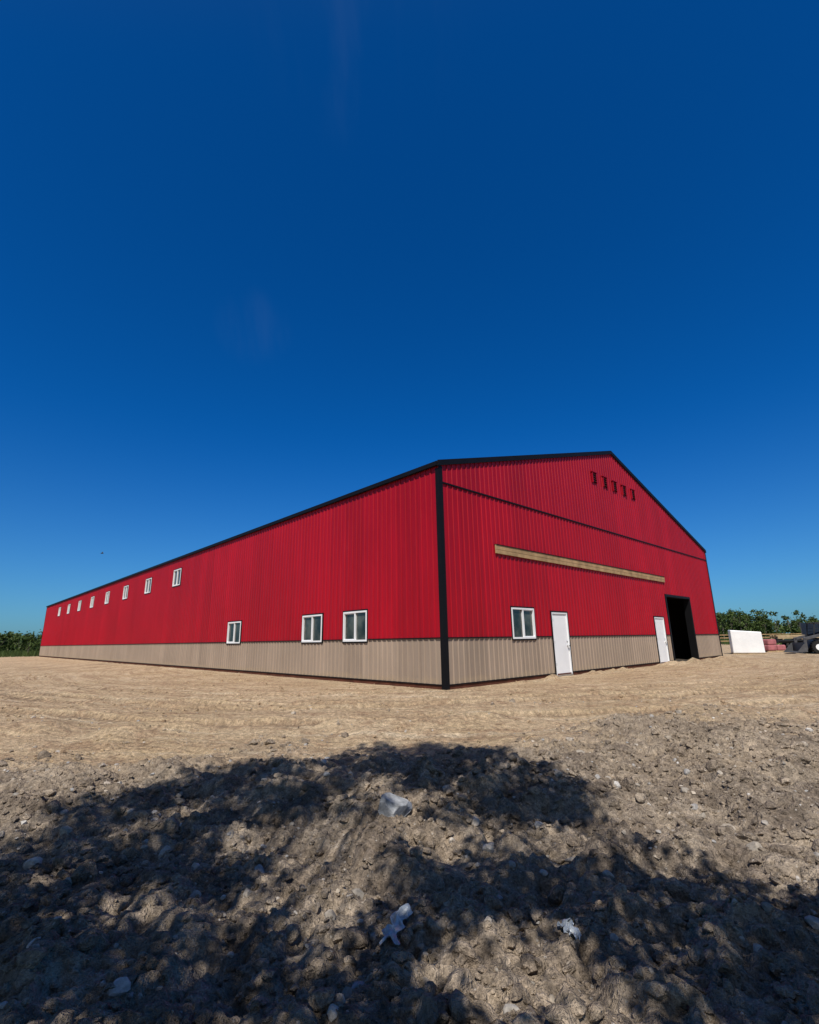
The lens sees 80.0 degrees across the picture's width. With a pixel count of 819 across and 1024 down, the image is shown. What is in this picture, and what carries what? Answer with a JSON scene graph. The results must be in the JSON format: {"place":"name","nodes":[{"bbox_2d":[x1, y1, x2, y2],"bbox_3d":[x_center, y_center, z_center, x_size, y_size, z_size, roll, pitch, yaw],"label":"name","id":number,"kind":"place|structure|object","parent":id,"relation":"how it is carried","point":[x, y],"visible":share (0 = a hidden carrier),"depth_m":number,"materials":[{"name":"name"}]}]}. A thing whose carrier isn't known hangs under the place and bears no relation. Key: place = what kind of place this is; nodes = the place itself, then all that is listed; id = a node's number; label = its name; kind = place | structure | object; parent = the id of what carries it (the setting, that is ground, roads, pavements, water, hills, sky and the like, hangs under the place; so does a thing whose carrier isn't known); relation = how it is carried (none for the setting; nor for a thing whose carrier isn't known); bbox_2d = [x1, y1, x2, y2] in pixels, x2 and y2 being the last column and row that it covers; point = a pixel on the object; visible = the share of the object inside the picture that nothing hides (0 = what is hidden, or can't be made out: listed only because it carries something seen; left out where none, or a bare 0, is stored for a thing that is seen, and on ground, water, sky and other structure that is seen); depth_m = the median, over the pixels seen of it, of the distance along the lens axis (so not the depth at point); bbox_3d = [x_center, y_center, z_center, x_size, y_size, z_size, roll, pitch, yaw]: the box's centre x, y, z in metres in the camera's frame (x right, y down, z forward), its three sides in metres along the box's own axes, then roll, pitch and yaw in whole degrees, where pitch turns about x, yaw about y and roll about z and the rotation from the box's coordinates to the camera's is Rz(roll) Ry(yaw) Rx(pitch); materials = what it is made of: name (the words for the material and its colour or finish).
{"place":"outdoors","nodes":[
{"label":"outdoors","id":0,"kind":"place"},
{"bbox_2d":[0,634,818,1023],"bbox_3d":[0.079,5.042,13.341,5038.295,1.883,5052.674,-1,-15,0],"label":"ground","id":1,"kind":"structure","parent":0,"point":[204,952],"depth_m":4.16,"materials":[{"name":"brown soil"}]},
{"bbox_2d":[0,649,39,656],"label":"grass","id":2,"kind":"structure","parent":1,"relation":"on","point":[17,653],"depth_m":66.00,"materials":[{"name":"green plant"}]},
{"bbox_2d":[0,629,42,651],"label":"willow bushes","id":3,"kind":"object","parent":1,"relation":"on","point":[18,642],"visible":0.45,"depth_m":78.99,"materials":[{"name":"green plant"}]},
{"bbox_2d":[38,451,722,689],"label":"red metal barn","id":4,"kind":"structure","parent":1,"relation":"on","point":[445,574],"depth_m":18.66,"materials":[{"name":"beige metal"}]},
{"bbox_2d":[77,600,81,611],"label":"upper window","id":5,"kind":"structure","parent":4,"relation":"in","point":[80,602],"depth_m":49.66,"materials":[{"name":"white plastic"}]},
{"bbox_2d":[90,596,94,607],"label":"upper window","id":6,"kind":"structure","parent":4,"relation":"in","point":[92,598],"depth_m":45.72,"materials":[{"name":"white plastic"}]},
{"bbox_2d":[104,591,109,604],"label":"upper window","id":7,"kind":"structure","parent":4,"relation":"in","point":[107,593],"depth_m":41.72,"materials":[{"name":"white plastic"}]},
{"bbox_2d":[122,585,128,599],"bbox_3d":[-21.899,6.216,37.699,0.090,1.090,1.370,13,-20,-42],"label":"upper window","id":8,"kind":"structure","parent":4,"relation":"in","point":[125,592],"depth_m":37.71,"materials":[{"name":"white plastic"}]},
{"bbox_2d":[144,577,152,594],"bbox_3d":[-18.015,5.103,33.707,0.090,1.090,1.370,13,-20,-42],"label":"upper window","id":9,"kind":"structure","parent":4,"relation":"in","point":[148,585],"depth_m":33.69,"materials":[{"name":"white plastic"}]},
{"bbox_2d":[172,567,181,587],"bbox_3d":[-14.130,3.991,29.715,0.090,1.090,1.370,13,-20,-42],"label":"upper window","id":10,"kind":"structure","parent":4,"relation":"in","point":[177,574],"depth_m":29.69,"materials":[{"name":"white plastic"}]},
{"bbox_2d":[226,620,241,644],"bbox_3d":[-8.166,5.625,22.770,0.090,1.070,1.490,13,-20,-42],"label":"side window","id":11,"kind":"structure","parent":4,"relation":"in","point":[234,630],"depth_m":22.75,"materials":[{"name":"white plastic"}]},
{"bbox_2d":[301,613,323,643],"bbox_3d":[-3.590,4.315,18.068,0.090,1.070,1.430,13,-20,-42],"label":"side window","id":12,"kind":"structure","parent":4,"relation":"in","point":[312,624],"depth_m":18.05,"materials":[{"name":"white plastic"}]},
{"bbox_2d":[342,609,367,642],"bbox_3d":[-1.795,3.801,16.224,0.090,1.070,1.380,13,-20,-42],"label":"side window","id":13,"kind":"structure","parent":4,"relation":"in","point":[355,622],"depth_m":16.21,"materials":[{"name":"white plastic"}]},
{"bbox_2d":[510,606,536,639],"bbox_3d":[3.701,3.631,15.928,1.370,1.070,0.090,13,-20,-42],"label":"gable window","id":14,"kind":"structure","parent":4,"relation":"in","point":[523,626],"depth_m":15.92,"materials":[{"name":"white plastic"}]},
{"bbox_2d":[550,611,573,676],"bbox_3d":[5.393,4.648,17.269,1.160,2.240,0.140,13,-20,-42],"label":"entry door","id":15,"kind":"structure","parent":4,"relation":"in","point":[563,663],"depth_m":17.30,"materials":[{"name":"white metal"}]},
{"bbox_2d":[653,616,669,663],"bbox_3d":[12.089,6.136,23.370,1.260,2.240,0.140,13,-20,-42],"label":"entry door","id":16,"kind":"structure","parent":4,"relation":"in","point":[659,623],"depth_m":23.42,"materials":[{"name":"white plastic"}]},
{"bbox_2d":[378,792,411,816],"bbox_3d":[-0.127,2.533,4.204,0.242,0.212,0.270,-6,-15,18],"label":"boulder","id":17,"kind":"object","parent":1,"relation":"on","point":[391,804],"visible":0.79,"depth_m":4.12,"materials":[{"name":"grey stone"}]},
{"bbox_2d":[379,903,412,944],"bbox_3d":[-0.074,2.220,2.622,0.128,0.062,0.360,-4,-15,13],"label":"plastic wrapper","id":18,"kind":"object","parent":1,"relation":"on","point":[401,914],"visible":1,"depth_m":2.66,"materials":[{"name":"plastic"}]},
{"bbox_2d":[0,619,808,644],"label":"horizon treeline","id":19,"kind":"object","parent":1,"relation":"on","point":[780,632],"visible":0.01,"depth_m":263.83,"materials":[{"name":"green plant"}]},
{"bbox_2d":[0,697,818,1023],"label":"dirt clods","id":20,"kind":"object","parent":1,"relation":"on","point":[468,1003],"visible":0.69,"depth_m":2.99,"materials":[{"name":"brown soil"}]},
{"bbox_2d":[0,696,818,1023],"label":"stones","id":21,"kind":"object","parent":1,"relation":"on","point":[122,986],"visible":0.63,"depth_m":3.45,"materials":[{"name":"stone"}]},
{"bbox_2d":[557,918,580,939],"bbox_3d":[0.836,2.157,2.532,0.076,0.068,0.179,2,-15,-11],"label":"plastic wrapper","id":22,"kind":"object","parent":1,"relation":"on","point":[569,927],"visible":1,"depth_m":2.53,"materials":[{"name":"white plastic"}]},
{"bbox_2d":[728,630,765,653],"bbox_3d":[23.254,8.990,33.724,1.900,1.674,1.040,-7,-16,23],"label":"wrapped pallet","id":23,"kind":"object","parent":1,"relation":"on","point":[746,642],"visible":0.91,"depth_m":33.32,"materials":[{"name":"white plastic"}]},
{"bbox_2d":[721,638,781,644],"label":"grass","id":24,"kind":"structure","parent":1,"relation":"on","point":[727,642],"depth_m":66.27,"materials":[{"name":"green plant"}]},
{"bbox_2d":[721,633,800,641],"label":"rail fence","id":25,"kind":"object","parent":1,"relation":"on","point":[768,634],"visible":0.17,"depth_m":64.40,"materials":[{"name":"brown wood"}]},
{"bbox_2d":[716,608,818,638],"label":"distant trees","id":26,"kind":"object","parent":1,"relation":"on","point":[738,621],"visible":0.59,"depth_m":130.66,"materials":[{"name":"green plant"}]},
{"bbox_2d":[763,639,785,651],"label":"insulation bundles","id":27,"kind":"object","parent":1,"relation":"on","point":[770,645],"visible":0.71,"depth_m":36.21},
{"bbox_2d":[769,635,818,647],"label":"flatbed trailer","id":28,"kind":"object","parent":1,"relation":"on","point":[786,640],"visible":0.44,"depth_m":41.28,"materials":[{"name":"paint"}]},
{"bbox_2d":[784,622,818,653],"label":"skid steer loader","id":29,"kind":"object","parent":1,"relation":"on","point":[805,645],"visible":1,"depth_m":33.03,"materials":[{"name":"paint"}]},
{"bbox_2d":[0,0,818,643],"label":"sky","id":30,"kind":"structure","parent":0,"point":[262,262],"materials":[{"name":"blue"}]},
{"bbox_2d":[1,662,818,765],"bbox_3d":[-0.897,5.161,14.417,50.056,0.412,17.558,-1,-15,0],"label":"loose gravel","id":31,"kind":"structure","parent":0,"point":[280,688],"depth_m":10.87,"materials":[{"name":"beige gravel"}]},
{"bbox_2d":[799,622,818,634],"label":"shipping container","id":32,"kind":"object","parent":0,"point":[803,628],"visible":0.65,"depth_m":58.40,"materials":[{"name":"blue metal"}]}
]}

